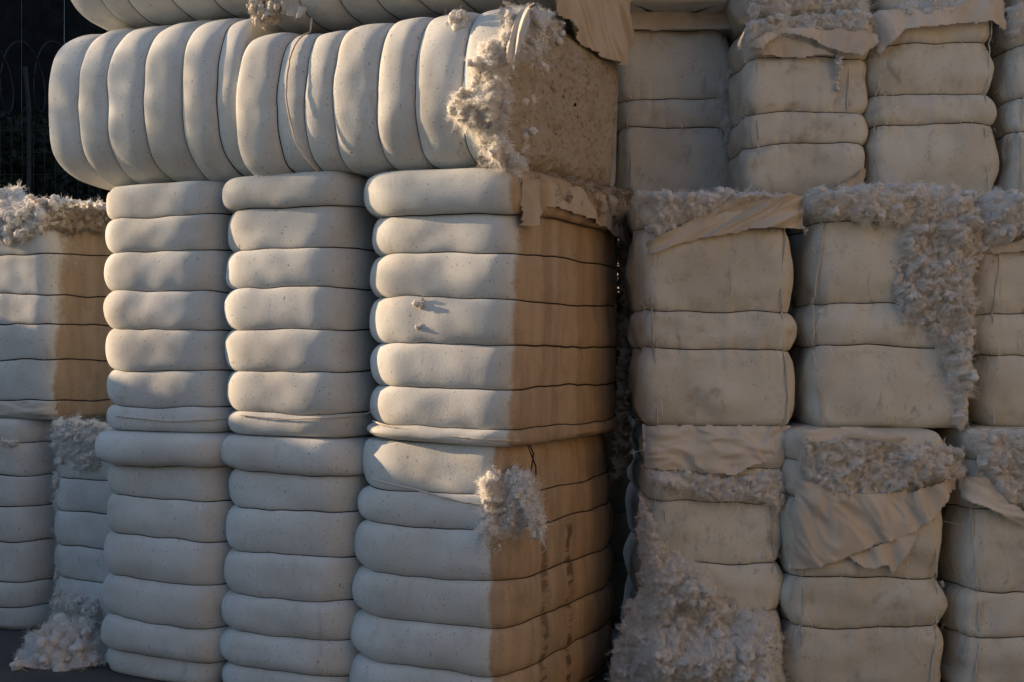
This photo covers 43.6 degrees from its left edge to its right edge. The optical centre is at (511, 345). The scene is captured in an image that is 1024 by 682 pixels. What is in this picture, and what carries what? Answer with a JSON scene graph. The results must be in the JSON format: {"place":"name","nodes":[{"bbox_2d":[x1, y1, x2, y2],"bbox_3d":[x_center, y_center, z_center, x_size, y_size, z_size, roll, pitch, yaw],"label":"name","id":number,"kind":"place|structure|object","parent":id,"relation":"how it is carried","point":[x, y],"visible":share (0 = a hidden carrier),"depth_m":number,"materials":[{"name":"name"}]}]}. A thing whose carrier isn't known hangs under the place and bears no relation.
{"place":"outdoors","nodes":[
{"label":"outdoors","id":0,"kind":"place"},
{"bbox_2d":[0,0,635,418],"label":"timber shed","id":1,"kind":"structure","parent":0,"point":[34,24],"depth_m":23.98,"materials":[{"name":"brown wood"}]},
{"bbox_2d":[0,627,941,681],"bbox_3d":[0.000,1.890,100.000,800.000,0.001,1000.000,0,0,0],"label":"asphalt ground","id":2,"kind":"structure","parent":0,"point":[11,641],"depth_m":7.39,"materials":[{"name":"grey asphalt"}]},
{"bbox_2d":[0,87,76,198],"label":"evergreen tree","id":3,"kind":"object","parent":2,"relation":"on","point":[5,140],"visible":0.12,"depth_m":21.23,"materials":[{"name":"green plant"}]},
{"bbox_2d":[0,40,106,206],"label":"wire fence","id":4,"kind":"object","parent":2,"relation":"on","point":[27,96],"visible":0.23,"depth_m":18.51,"materials":[{"name":"metal"}]},
{"bbox_2d":[0,416,107,629],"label":"cotton bale","id":5,"kind":"object","parent":2,"relation":"on","point":[28,545],"visible":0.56,"depth_m":8.47,"materials":[{"name":"white fabric"}]},
{"bbox_2d":[0,180,114,419],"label":"cotton bale","id":6,"kind":"object","parent":5,"relation":"on","point":[55,291],"visible":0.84,"depth_m":8.48,"materials":[{"name":"white fabric"}]},
{"bbox_2d":[0,129,109,208],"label":"evergreen tree","id":7,"kind":"object","parent":2,"relation":"on","point":[82,189],"visible":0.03,"depth_m":21.10,"materials":[{"name":"green plant"}]},
{"bbox_2d":[9,613,109,671],"bbox_3d":[-2.631,1.786,7.620,0.663,0.383,0.548,0,0,0],"label":"lint heap","id":8,"kind":"object","parent":2,"relation":"on","point":[62,642],"visible":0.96,"depth_m":7.52,"materials":[{"name":"white fabric"}]},
{"bbox_2d":[45,412,113,633],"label":"cotton bale","id":9,"kind":"object","parent":2,"relation":"on","point":[84,492],"visible":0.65,"depth_m":8.16,"materials":[{"name":"white fabric"}]},
{"bbox_2d":[95,429,235,681],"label":"cotton bale","id":10,"kind":"object","parent":2,"relation":"on","point":[165,586],"visible":0.48,"depth_m":7.13,"materials":[{"name":"white fabric"}]},
{"bbox_2d":[103,181,235,432],"bbox_3d":[-1.803,-0.221,7.659,1.011,1.412,1.070,0,0,25],"label":"cotton bale","id":11,"kind":"object","parent":10,"relation":"on","point":[165,267],"visible":0.73,"depth_m":7.14,"materials":[{"name":"white fabric"}]},
{"bbox_2d":[49,18,285,190],"bbox_3d":[-1.790,-1.385,7.768,1.432,0.997,1.413,1,0,27],"label":"cotton bale","id":12,"kind":"object","parent":11,"relation":"on","point":[145,105],"visible":0.53,"depth_m":7.16,"materials":[{"name":"white fabric"}]},
{"bbox_2d":[71,0,249,30],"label":"cotton bale","id":13,"kind":"object","parent":12,"relation":"on","point":[109,15],"visible":0.18,"depth_m":7.38,"materials":[{"name":"white fabric"}]},
{"bbox_2d":[220,433,373,681],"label":"cotton bale","id":14,"kind":"object","parent":2,"relation":"on","point":[290,607],"visible":0.51,"depth_m":6.75,"materials":[{"name":"white fabric"}]},
{"bbox_2d":[222,171,381,437],"bbox_3d":[-0.995,-0.221,7.250,1.061,1.412,1.085,0,0,27],"label":"cotton bale","id":15,"kind":"object","parent":14,"relation":"on","point":[301,343],"visible":0.85,"depth_m":6.77,"materials":[{"name":"white fabric"}]},
{"bbox_2d":[349,433,613,681],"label":"cotton bale","id":16,"kind":"object","parent":2,"relation":"on","point":[487,564],"visible":0.99,"depth_m":6.42,"materials":[{"name":"white fabric"}]},
{"bbox_2d":[363,168,633,485],"bbox_3d":[-0.034,-0.056,7.158,1.200,1.716,1.858,2,1,27],"label":"cotton bale","id":17,"kind":"object","parent":16,"relation":"on","point":[497,319],"visible":0.95,"depth_m":6.40,"materials":[{"name":"white fabric"}]},
{"bbox_2d":[236,0,634,207],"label":"cotton bale","id":18,"kind":"object","parent":17,"relation":"on","point":[514,88],"visible":0.86,"depth_m":6.46,"materials":[{"name":"white fabric"}]},
{"bbox_2d":[271,0,634,66],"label":"cotton bale","id":19,"kind":"object","parent":18,"relation":"on","point":[603,28],"visible":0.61,"depth_m":6.80,"materials":[{"name":"white fabric"}]},
{"bbox_2d":[604,415,632,626],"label":"cotton bale","id":20,"kind":"object","parent":2,"relation":"on","point":[621,530],"visible":0.14,"depth_m":8.50,"materials":[{"name":"fabric"}]},
{"bbox_2d":[603,418,794,681],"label":"cotton bale","id":21,"kind":"object","parent":2,"relation":"on","point":[705,576],"visible":0.97,"depth_m":6.78,"materials":[{"name":"grey fabric"}]},
{"bbox_2d":[617,181,805,426],"bbox_3d":[1.106,-0.221,7.453,0.936,1.333,1.543,0,0,0],"label":"cotton bale","id":22,"kind":"object","parent":21,"relation":"on","point":[711,332],"visible":0.95,"depth_m":6.81,"materials":[{"name":"beige fabric"}]},
{"bbox_2d":[614,9,733,205],"bbox_3d":[1.027,-1.445,8.224,0.887,1.291,1.180,0,0,0],"label":"cotton bale","id":23,"kind":"object","parent":22,"relation":"on","point":[674,126],"visible":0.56,"depth_m":7.75,"materials":[{"name":"grey fabric"}]},
{"bbox_2d":[630,0,728,12],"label":"cotton bale","id":24,"kind":"object","parent":23,"relation":"on","point":[693,6],"visible":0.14,"depth_m":7.58,"materials":[{"name":"grey fabric"}]},
{"bbox_2d":[776,421,972,681],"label":"cotton bale","id":25,"kind":"object","parent":2,"relation":"on","point":[862,597],"visible":0.88,"depth_m":6.72,"materials":[{"name":"beige fabric"}]},
{"bbox_2d":[785,177,989,435],"bbox_3d":[2.050,-0.205,7.401,1.039,1.391,1.646,0,0,0],"label":"cotton bale","id":26,"kind":"object","parent":25,"relation":"on","point":[882,308],"visible":0.93,"depth_m":6.80,"materials":[{"name":"grey fabric"}]},
{"bbox_2d":[727,4,879,200],"bbox_3d":[1.661,-1.360,7.671,0.870,1.121,1.209,0,0,0],"label":"cotton bale","id":27,"kind":"object","parent":26,"relation":"on","point":[798,96],"visible":0.94,"depth_m":7.21,"materials":[{"name":"beige fabric"}]},
{"bbox_2d":[725,0,878,47],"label":"cotton bale","id":28,"kind":"object","parent":27,"relation":"on","point":[738,13],"visible":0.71,"depth_m":7.23,"materials":[{"name":"grey fabric"}]},
{"bbox_2d":[862,0,1006,196],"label":"cotton bale","id":29,"kind":"object","parent":26,"relation":"on","point":[929,113],"visible":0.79,"depth_m":7.21,"materials":[{"name":"beige fabric"}]},
{"bbox_2d":[863,0,958,12],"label":"cotton bale","id":30,"kind":"object","parent":29,"relation":"on","point":[884,4],"visible":0.02,"depth_m":7.30,"materials":[{"name":"grey fabric"}]},
{"bbox_2d":[925,421,1023,681],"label":"cotton bale","id":31,"kind":"object","parent":2,"relation":"on","point":[980,571],"visible":0.69,"depth_m":6.76,"materials":[{"name":"grey fabric"}]},
{"bbox_2d":[968,184,1023,426],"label":"cotton bale","id":32,"kind":"object","parent":31,"relation":"on","point":[998,280],"visible":0.53,"depth_m":6.83,"materials":[{"name":"beige fabric"}]},
{"bbox_2d":[984,1,1023,193],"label":"cotton bale","id":33,"kind":"object","parent":32,"relation":"on","point":[1007,57],"visible":0.52,"depth_m":7.27,"materials":[{"name":"grey fabric"}]},
{"bbox_2d":[989,0,1023,25],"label":"cotton bale","id":34,"kind":"object","parent":33,"relation":"on","point":[1009,3],"visible":0.03,"depth_m":7.38,"materials":[{"name":"grey fabric"}]}
]}

